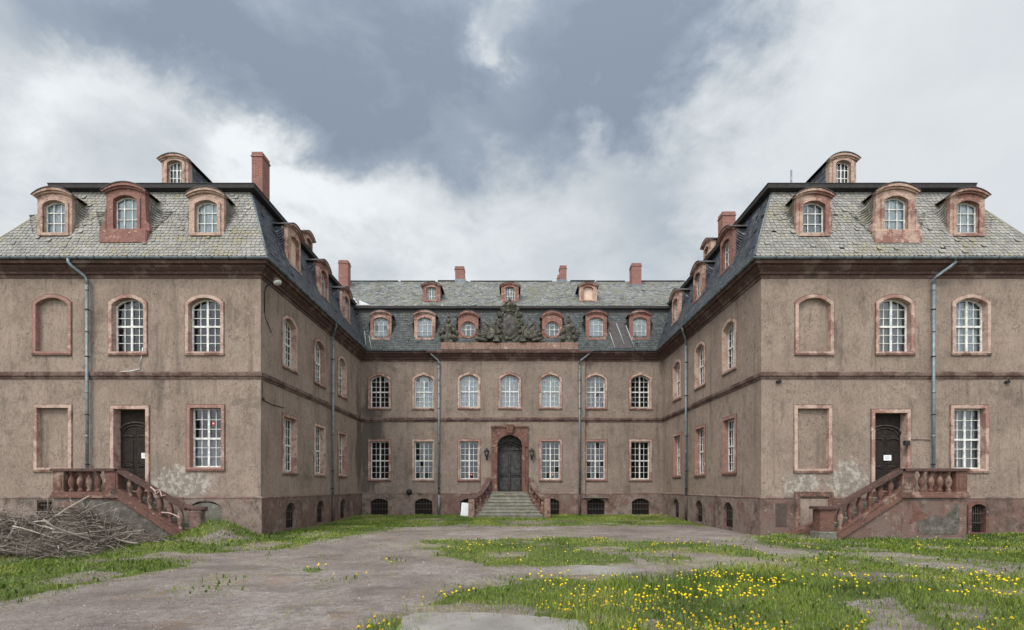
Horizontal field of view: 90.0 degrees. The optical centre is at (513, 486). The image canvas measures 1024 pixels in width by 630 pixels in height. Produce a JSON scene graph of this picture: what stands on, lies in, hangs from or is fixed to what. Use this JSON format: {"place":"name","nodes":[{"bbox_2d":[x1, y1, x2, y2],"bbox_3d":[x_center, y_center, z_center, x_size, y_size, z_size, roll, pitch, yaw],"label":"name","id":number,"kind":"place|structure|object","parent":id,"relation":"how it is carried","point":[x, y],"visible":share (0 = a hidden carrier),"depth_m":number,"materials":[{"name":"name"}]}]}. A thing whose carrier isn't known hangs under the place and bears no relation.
{"place":"outdoors","nodes":[
{"label":"outdoors","id":0,"kind":"place"},
{"bbox_2d":[0,515,1023,629],"bbox_3d":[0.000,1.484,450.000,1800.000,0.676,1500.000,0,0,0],"label":"ground","id":1,"kind":"structure","parent":0,"point":[385,591],"depth_m":9.90,"materials":[{"name":"grey gravel"}]},
{"bbox_2d":[0,501,189,560],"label":"twig heap","id":2,"kind":"object","parent":1,"relation":"on","point":[42,547],"visible":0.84,"depth_m":14.01,"materials":[{"name":"brown plant"}]},
{"bbox_2d":[0,520,17,547],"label":"cut branch","id":3,"kind":"object","parent":2,"relation":"on","point":[8,536],"visible":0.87,"depth_m":13.19,"materials":[{"name":"grey plant"}]},
{"bbox_2d":[0,501,24,518],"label":"cut branch","id":4,"kind":"object","parent":2,"relation":"on","point":[10,514],"visible":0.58,"depth_m":14.26,"materials":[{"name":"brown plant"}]},
{"bbox_2d":[18,512,50,543],"bbox_3d":[-12.066,1.492,13.364,0.290,1.713,1.239,0,0,41],"label":"cut branch","id":5,"kind":"object","parent":2,"relation":"on","point":[34,525],"visible":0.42,"depth_m":13.21,"materials":[{"name":"grey plant"}]},
{"bbox_2d":[12,524,66,558],"bbox_3d":[-12.349,1.577,12.966,0.386,1.212,1.580,0,0,23],"label":"cut branch","id":6,"kind":"object","parent":2,"relation":"on","point":[42,537],"visible":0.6,"depth_m":13.22,"materials":[{"name":"grey plant"}]},
{"bbox_2d":[12,526,67,542],"bbox_3d":[-12.011,1.606,13.841,2.231,1.221,0.395,0,0,-23],"label":"cut branch","id":7,"kind":"object","parent":2,"relation":"on","point":[36,532],"visible":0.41,"depth_m":13.48,"materials":[{"name":"grey plant"}]},
{"bbox_2d":[27,509,53,529],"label":"cut branch","id":8,"kind":"object","parent":2,"relation":"on","point":[39,525],"visible":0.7,"depth_m":14.02,"materials":[{"name":"grey plant"}]},
{"bbox_2d":[52,495,89,518],"bbox_3d":[-12.848,0.863,14.320,1.542,1.242,0.132,0,0,-35],"label":"cut branch","id":9,"kind":"object","parent":2,"relation":"on","point":[72,505],"visible":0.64,"depth_m":14.57,"materials":[{"name":"grey plant"}]},
{"bbox_2d":[53,515,96,534],"bbox_3d":[-12.202,1.171,13.908,1.978,0.948,0.903,0,0,26],"label":"cut branch","id":10,"kind":"object","parent":2,"relation":"on","point":[68,525],"visible":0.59,"depth_m":13.63,"materials":[{"name":"grey plant"}]},
{"bbox_2d":[42,519,108,542],"bbox_3d":[-11.356,1.402,13.875,0.624,1.177,2.018,0,0,22],"label":"cut branch","id":11,"kind":"object","parent":2,"relation":"on","point":[50,524],"visible":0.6,"depth_m":13.46,"materials":[{"name":"grey plant"}]},
{"bbox_2d":[63,502,110,522],"bbox_3d":[-12.549,0.917,14.466,1.922,0.981,0.322,0,0,-36],"label":"cut branch","id":12,"kind":"object","parent":2,"relation":"on","point":[90,508],"visible":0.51,"depth_m":14.82,"materials":[{"name":"grey plant"}]},
{"bbox_2d":[52,531,139,541],"bbox_3d":[-11.359,1.568,14.151,0.622,0.859,2.136,0,0,16],"label":"cut branch","id":13,"kind":"object","parent":2,"relation":"on","point":[55,532],"visible":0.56,"depth_m":13.55,"materials":[{"name":"grey plant"}]},
{"bbox_2d":[90,535,141,542],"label":"cut branch","id":14,"kind":"object","parent":2,"relation":"on","point":[114,537],"visible":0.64,"depth_m":14.29,"materials":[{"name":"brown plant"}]},
{"bbox_2d":[94,534,138,543],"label":"cut branch","id":15,"kind":"object","parent":2,"relation":"on","point":[124,540],"visible":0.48,"depth_m":14.02,"materials":[{"name":"grey plant"}]},
{"bbox_2d":[50,468,207,537],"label":"stone staircase","id":16,"kind":"structure","parent":1,"relation":"on","point":[141,506],"depth_m":17.25,"materials":[{"name":"stone"}]},
{"bbox_2d":[150,487,180,519],"bbox_3d":[-11.627,0.540,17.118,1.026,1.114,0.040,0,0,0],"label":"barrier tape","id":17,"kind":"object","parent":16,"relation":"attached to","point":[164,495],"visible":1,"depth_m":17.11,"materials":[{"name":"white plastic"}]},
{"bbox_2d":[460,503,467,515],"bbox_3d":[-2.728,1.327,29.943,0.660,0.800,0.050,4,-12,0],"label":"board","id":18,"kind":"object","parent":1,"relation":"on","point":[464,509],"visible":0.57,"depth_m":29.92,"materials":[{"name":"white"}]},
{"bbox_2d":[400,612,588,629],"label":"concrete slab","id":19,"kind":"structure","parent":1,"relation":"on","point":[480,621],"depth_m":6.66,"materials":[{"name":"grey concrete"}]},
{"bbox_2d":[468,478,550,517],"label":"entrance steps","id":20,"kind":"structure","parent":1,"relation":"on","point":[529,504],"depth_m":29.45,"materials":[{"name":"stone"}]},
{"bbox_2d":[0,151,1023,535],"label":"palace","id":21,"kind":"structure","parent":1,"relation":"on","point":[870,325],"depth_m":18.81,"materials":[{"name":"paint"}]},
{"bbox_2d":[37,500,51,514],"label":"cellar window","id":22,"kind":"structure","parent":21,"relation":"in","point":[41,506],"depth_m":18.68,"materials":[{"name":"metal"}]},
{"bbox_2d":[31,294,71,355],"bbox_3d":[-16.790,-5.910,18.720,1.450,2.250,0.260,0,0,0],"label":"blind window","id":23,"kind":"structure","parent":21,"relation":"in","point":[51,313],"depth_m":18.78,"materials":[{"name":"paint"}]},
{"bbox_2d":[32,404,72,471],"bbox_3d":[-16.760,-1.790,18.720,1.430,2.470,0.260,0,0,0],"label":"blind window","id":24,"kind":"structure","parent":21,"relation":"in","point":[52,423],"depth_m":18.78,"materials":[{"name":"paint"}]},
{"bbox_2d":[107,294,147,355],"bbox_3d":[-14.030,-5.909,18.750,1.450,2.248,0.320,0,0,0],"label":"window","id":25,"kind":"structure","parent":21,"relation":"in","point":[116,302],"depth_m":18.63,"materials":[{"name":"white paint"}]},
{"bbox_2d":[110,405,149,491],"bbox_3d":[-13.960,-1.350,18.822,1.460,3.280,0.435,0,0,0],"label":"door","id":26,"kind":"structure","parent":21,"relation":"in","point":[129,424],"depth_m":18.92,"materials":[{"name":"brown wood"}]},
{"bbox_2d":[120,347,142,371],"bbox_3d":[-13.879,-4.630,18.630,0.820,0.902,0.032,0,0,0],"label":"cable","id":27,"kind":"object","parent":21,"relation":"attached to","point":[136,369],"visible":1,"depth_m":18.62,"materials":[{"name":"white plastic"}]},
{"bbox_2d":[184,294,224,355],"bbox_3d":[-11.240,-5.909,18.750,1.450,2.248,0.320,0,0,0],"label":"window","id":28,"kind":"structure","parent":21,"relation":"in","point":[190,304],"depth_m":18.64,"materials":[{"name":"white paint"}]},
{"bbox_2d":[185,404,224,470],"bbox_3d":[-11.200,-1.799,18.805,1.430,2.448,0.429,0,0,0],"label":"window","id":29,"kind":"structure","parent":21,"relation":"in","point":[202,453],"depth_m":18.83,"materials":[{"name":"white paint"}]},
{"bbox_2d":[189,502,221,521],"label":"blocked cellar window","id":30,"kind":"structure","parent":21,"relation":"in","point":[214,510],"depth_m":18.61,"materials":[{"name":"grey concrete"}]},
{"bbox_2d":[264,277,281,332],"bbox_3d":[-8.982,-6.785,18.985,0.923,1.888,0.471,0,0,40],"label":"wall lamp","id":31,"kind":"object","parent":21,"relation":"attached to","point":[276,281],"visible":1,"depth_m":18.83,"materials":[{"name":"black metal"}]},
{"bbox_2d":[262,382,283,407],"bbox_3d":[-9.169,-3.490,19.600,0.119,0.727,1.801,0,0,0],"label":"cable","id":32,"kind":"object","parent":21,"relation":"attached to","point":[263,398],"visible":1,"depth_m":18.75,"materials":[{"name":"black metal"}]},
{"bbox_2d":[282,315,297,373],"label":"window","id":33,"kind":"structure","parent":21,"relation":"in","point":[286,319],"depth_m":21.51,"materials":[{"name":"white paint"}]},
{"bbox_2d":[282,412,297,474],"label":"window","id":34,"kind":"structure","parent":21,"relation":"in","point":[293,420],"depth_m":21.57,"materials":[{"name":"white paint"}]},
{"bbox_2d":[286,502,295,528],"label":"cellar window","id":35,"kind":"structure","parent":21,"relation":"in","point":[291,509],"depth_m":21.25,"materials":[{"name":"stone"}]},
{"bbox_2d":[314,338,325,388],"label":"window","id":36,"kind":"structure","parent":21,"relation":"in","point":[321,351],"depth_m":24.83,"materials":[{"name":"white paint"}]},
{"bbox_2d":[314,423,325,476],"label":"window","id":37,"kind":"structure","parent":21,"relation":"in","point":[321,430],"depth_m":24.82,"materials":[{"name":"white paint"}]},
{"bbox_2d":[317,500,324,522],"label":"cellar window","id":38,"kind":"structure","parent":21,"relation":"in","point":[320,506],"depth_m":24.61,"materials":[{"name":"stone"}]},
{"bbox_2d":[337,356,346,399],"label":"window","id":39,"kind":"structure","parent":21,"relation":"in","point":[341,362],"depth_m":28.01,"materials":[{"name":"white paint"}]},
{"bbox_2d":[337,430,346,477],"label":"window","id":40,"kind":"structure","parent":21,"relation":"in","point":[343,435],"depth_m":28.02,"materials":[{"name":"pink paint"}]},
{"bbox_2d":[340,499,345,518],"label":"cellar window","id":41,"kind":"structure","parent":21,"relation":"in","point":[343,503],"depth_m":27.66,"materials":[{"name":"stone"}]},
{"bbox_2d":[368,372,390,409],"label":"window","id":42,"kind":"structure","parent":21,"relation":"in","point":[378,374],"depth_m":30.96,"materials":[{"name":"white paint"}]},
{"bbox_2d":[368,439,390,480],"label":"window","id":43,"kind":"structure","parent":21,"relation":"in","point":[370,441],"depth_m":31.06,"materials":[{"name":"white paint"}]},
{"bbox_2d":[371,498,387,514],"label":"cellar window","id":44,"kind":"structure","parent":21,"relation":"in","point":[379,506],"depth_m":31.09,"materials":[{"name":"metal"}]},
{"bbox_2d":[412,372,433,409],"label":"window","id":45,"kind":"structure","parent":21,"relation":"in","point":[422,388],"depth_m":31.32,"materials":[{"name":"grey glass"}]},
{"bbox_2d":[412,439,433,480],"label":"window","id":46,"kind":"structure","parent":21,"relation":"in","point":[414,441],"depth_m":31.05,"materials":[{"name":"white paint"}]},
{"bbox_2d":[415,498,431,514],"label":"cellar window","id":47,"kind":"structure","parent":21,"relation":"in","point":[423,505],"depth_m":31.09,"materials":[{"name":"metal"}]},
{"bbox_2d":[437,315,458,341],"bbox_3d":[-3.882,-9.475,30.768,1.462,1.709,0.545,0,0,0],"label":"stone statue","id":48,"kind":"object","parent":21,"relation":"on","point":[448,332],"visible":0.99,"depth_m":30.68,"materials":[{"name":"grey stone"}]},
{"bbox_2d":[457,372,480,408],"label":"window","id":49,"kind":"structure","parent":21,"relation":"in","point":[468,384],"depth_m":31.06,"materials":[{"name":"grey glass"}]},
{"bbox_2d":[457,439,480,480],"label":"window","id":50,"kind":"structure","parent":21,"relation":"in","point":[459,441],"depth_m":30.84,"materials":[{"name":"white paint"}]},
{"bbox_2d":[460,498,477,512],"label":"cellar window","id":51,"kind":"structure","parent":21,"relation":"in","point":[464,500],"depth_m":30.95,"materials":[{"name":"metal"}]},
{"bbox_2d":[484,448,488,459],"bbox_3d":[-1.606,-1.999,30.658,0.296,0.730,0.382,0,0,-30],"label":"wall lantern","id":52,"kind":"object","parent":21,"relation":"attached to","point":[486,451],"depth_m":30.60,"materials":[{"name":"black metal"}]},
{"bbox_2d":[473,297,544,342],"bbox_3d":[-0.204,-9.962,30.735,4.561,2.916,0.821,0,0,0],"label":"coat of arms","id":53,"kind":"object","parent":21,"relation":"attached to","point":[509,324],"visible":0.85,"depth_m":30.62},
{"bbox_2d":[498,372,520,408],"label":"window","id":54,"kind":"structure","parent":21,"relation":"in","point":[509,384],"depth_m":31.06,"materials":[{"name":"grey glass"}]},
{"bbox_2d":[491,424,528,491],"bbox_3d":[-0.220,-1.645,30.910,2.280,4.190,0.780,0,0,0],"label":"portal door","id":55,"kind":"structure","parent":21,"relation":"in","point":[509,443],"depth_m":31.15,"materials":[{"name":"grey wood"}]},
{"bbox_2d":[529,448,534,459],"bbox_3d":[1.118,-1.999,30.658,0.296,0.730,0.382,0,0,30],"label":"wall lantern","id":56,"kind":"object","parent":21,"relation":"attached to","point":[531,451],"depth_m":30.58,"materials":[{"name":"black metal"}]},
{"bbox_2d":[539,372,561,408],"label":"window","id":57,"kind":"structure","parent":21,"relation":"in","point":[550,384],"depth_m":31.06,"materials":[{"name":"white glass"}]},
{"bbox_2d":[539,439,561,480],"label":"window","id":58,"kind":"structure","parent":21,"relation":"in","point":[540,440],"depth_m":31.03,"materials":[{"name":"white paint"}]},
{"bbox_2d":[550,498,558,514],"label":"cellar window","id":59,"kind":"structure","parent":21,"relation":"in","point":[554,503],"depth_m":30.95,"materials":[{"name":"metal"}]},
{"bbox_2d":[557,315,580,342],"bbox_3d":[3.351,-9.475,30.776,1.462,1.709,0.529,0,0,0],"label":"stone statue","id":60,"kind":"object","parent":21,"relation":"on","point":[567,331],"visible":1,"depth_m":30.68,"materials":[{"name":"grey stone"}]},
{"bbox_2d":[582,497,608,514],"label":"cellar window","id":61,"kind":"structure","parent":21,"relation":"in","point":[595,506],"depth_m":31.09,"materials":[{"name":"metal"}]},
{"bbox_2d":[585,372,607,409],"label":"window","id":62,"kind":"structure","parent":21,"relation":"in","point":[596,389],"depth_m":31.23,"materials":[{"name":"grey glass"}]},
{"bbox_2d":[585,439,607,480],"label":"window","id":63,"kind":"structure","parent":21,"relation":"in","point":[605,441],"depth_m":30.98,"materials":[{"name":"white paint"}]},
{"bbox_2d":[629,372,651,409],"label":"window","id":64,"kind":"structure","parent":21,"relation":"in","point":[640,374],"depth_m":30.96,"materials":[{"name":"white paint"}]},
{"bbox_2d":[629,439,651,480],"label":"window","id":65,"kind":"structure","parent":21,"relation":"in","point":[649,441],"depth_m":31.03,"materials":[{"name":"white paint"}]},
{"bbox_2d":[632,498,648,514],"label":"cellar window","id":66,"kind":"structure","parent":21,"relation":"in","point":[640,505],"depth_m":31.09,"materials":[{"name":"metal"}]},
{"bbox_2d":[673,499,678,517],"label":"cellar window","id":67,"kind":"structure","parent":21,"relation":"in","point":[676,504],"depth_m":28.62,"materials":[{"name":"stone"}]},
{"bbox_2d":[672,359,681,401],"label":"window","id":68,"kind":"structure","parent":21,"relation":"in","point":[677,367],"depth_m":28.71,"materials":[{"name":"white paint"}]},
{"bbox_2d":[672,432,681,477],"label":"window","id":69,"kind":"structure","parent":21,"relation":"in","point":[677,438],"depth_m":28.72,"materials":[{"name":"white paint"}]},
{"bbox_2d":[695,500,702,522],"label":"cellar window","id":70,"kind":"structure","parent":21,"relation":"in","point":[698,507],"depth_m":24.95,"materials":[{"name":"stone"}]},
{"bbox_2d":[694,341,705,390],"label":"window","id":71,"kind":"structure","parent":21,"relation":"in","point":[699,348],"depth_m":25.27,"materials":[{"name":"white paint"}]},
{"bbox_2d":[694,424,705,476],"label":"window","id":72,"kind":"structure","parent":21,"relation":"in","point":[697,430],"depth_m":25.33,"materials":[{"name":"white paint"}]},
{"bbox_2d":[723,502,732,527],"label":"cellar window","id":73,"kind":"structure","parent":21,"relation":"in","point":[727,509],"depth_m":21.60,"materials":[{"name":"stone"}]},
{"bbox_2d":[721,317,736,375],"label":"window","id":74,"kind":"structure","parent":21,"relation":"in","point":[731,324],"depth_m":21.84,"materials":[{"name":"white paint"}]},
{"bbox_2d":[721,413,736,474],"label":"window","id":75,"kind":"structure","parent":21,"relation":"in","point":[726,421],"depth_m":21.88,"materials":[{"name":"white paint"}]},
{"bbox_2d":[793,404,832,472],"bbox_3d":[10.910,-1.760,18.720,1.430,2.490,0.260,0,0,0],"label":"blind window","id":76,"kind":"structure","parent":21,"relation":"in","point":[812,423],"depth_m":18.78,"materials":[{"name":"paint"}]},
{"bbox_2d":[794,492,833,528],"bbox_3d":[10.900,0.980,18.610,1.380,1.620,0.180,0,0,0],"label":"blocked doorway","id":77,"kind":"structure","parent":21,"relation":"in","point":[803,515],"depth_m":18.58,"materials":[{"name":"beige paint"}]},
{"bbox_2d":[794,294,834,355],"bbox_3d":[10.960,-5.910,18.720,1.450,2.250,0.260,0,0,0],"label":"blind window","id":78,"kind":"structure","parent":21,"relation":"in","point":[813,313],"depth_m":18.78,"materials":[{"name":"paint"}]},
{"bbox_2d":[884,455,890,460],"bbox_3d":[13.820,-1.080,18.910,0.280,0.200,0.008,0,0,0],"label":"door notice","id":79,"kind":"object","parent":21,"relation":"attached to","point":[887,457],"depth_m":18.91,"materials":[{"name":"white paper"}]},
{"bbox_2d":[870,409,910,493],"bbox_3d":[13.740,-1.280,18.822,1.480,3.140,0.435,0,0,0],"label":"door","id":80,"kind":"structure","parent":21,"relation":"in","point":[889,428],"depth_m":18.92,"materials":[{"name":"brown wood"}]},
{"bbox_2d":[875,294,915,355],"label":"window","id":81,"kind":"structure","parent":21,"relation":"in","point":[889,318],"depth_m":18.83,"materials":[{"name":"white paint"}]},
{"bbox_2d":[903,439,925,445],"bbox_3d":[14.656,-1.626,18.555,1.018,0.242,0.150,0,0,0],"label":"lock bar","id":82,"kind":"object","parent":21,"relation":"attached to","point":[906,442],"visible":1,"depth_m":18.52,"materials":[{"name":"metal"}]},
{"bbox_2d":[949,404,989,472],"bbox_3d":[16.600,-1.759,18.805,1.430,2.488,0.429,0,0,0],"label":"window","id":83,"kind":"structure","parent":21,"relation":"in","point":[962,425],"depth_m":18.84,"materials":[{"name":"grey glass"}]},
{"bbox_2d":[951,294,991,355],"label":"window","id":84,"kind":"structure","parent":21,"relation":"in","point":[964,316],"depth_m":18.83,"materials":[{"name":"white paint"}]},
{"bbox_2d":[967,501,988,534],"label":"cellar window","id":85,"kind":"structure","parent":21,"relation":"in","point":[977,511],"depth_m":18.58,"materials":[{"name":"pink stone"}]},
{"bbox_2d":[0,520,1023,629],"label":"leafy weeds","id":86,"kind":"object","parent":1,"relation":"on","point":[641,616],"visible":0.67,"depth_m":10.86,"materials":[{"name":"green plant"}]},
{"bbox_2d":[558,565,643,574],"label":"concrete slab","id":87,"kind":"structure","parent":1,"relation":"on","point":[587,569],"depth_m":11.17,"materials":[{"name":"grey concrete"}]},
{"bbox_2d":[307,535,1019,602],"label":"distant dandelions","id":88,"kind":"object","parent":1,"relation":"on","point":[744,593],"visible":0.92,"depth_m":9.24,"materials":[{"name":"yellow plant"}]},
{"bbox_2d":[788,468,969,539],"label":"stone staircase","id":89,"kind":"structure","parent":1,"relation":"on","point":[904,509],"depth_m":17.26,"materials":[{"name":"stone"}]},
{"bbox_2d":[0,513,1023,629],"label":"grass","id":90,"kind":"structure","parent":0,"point":[683,580],"depth_m":10.13,"materials":[{"name":"green plant"}]},
{"bbox_2d":[0,0,1023,281],"label":"sky","id":91,"kind":"structure","parent":0,"point":[412,139],"materials":[{"name":"grey"}]}
]}

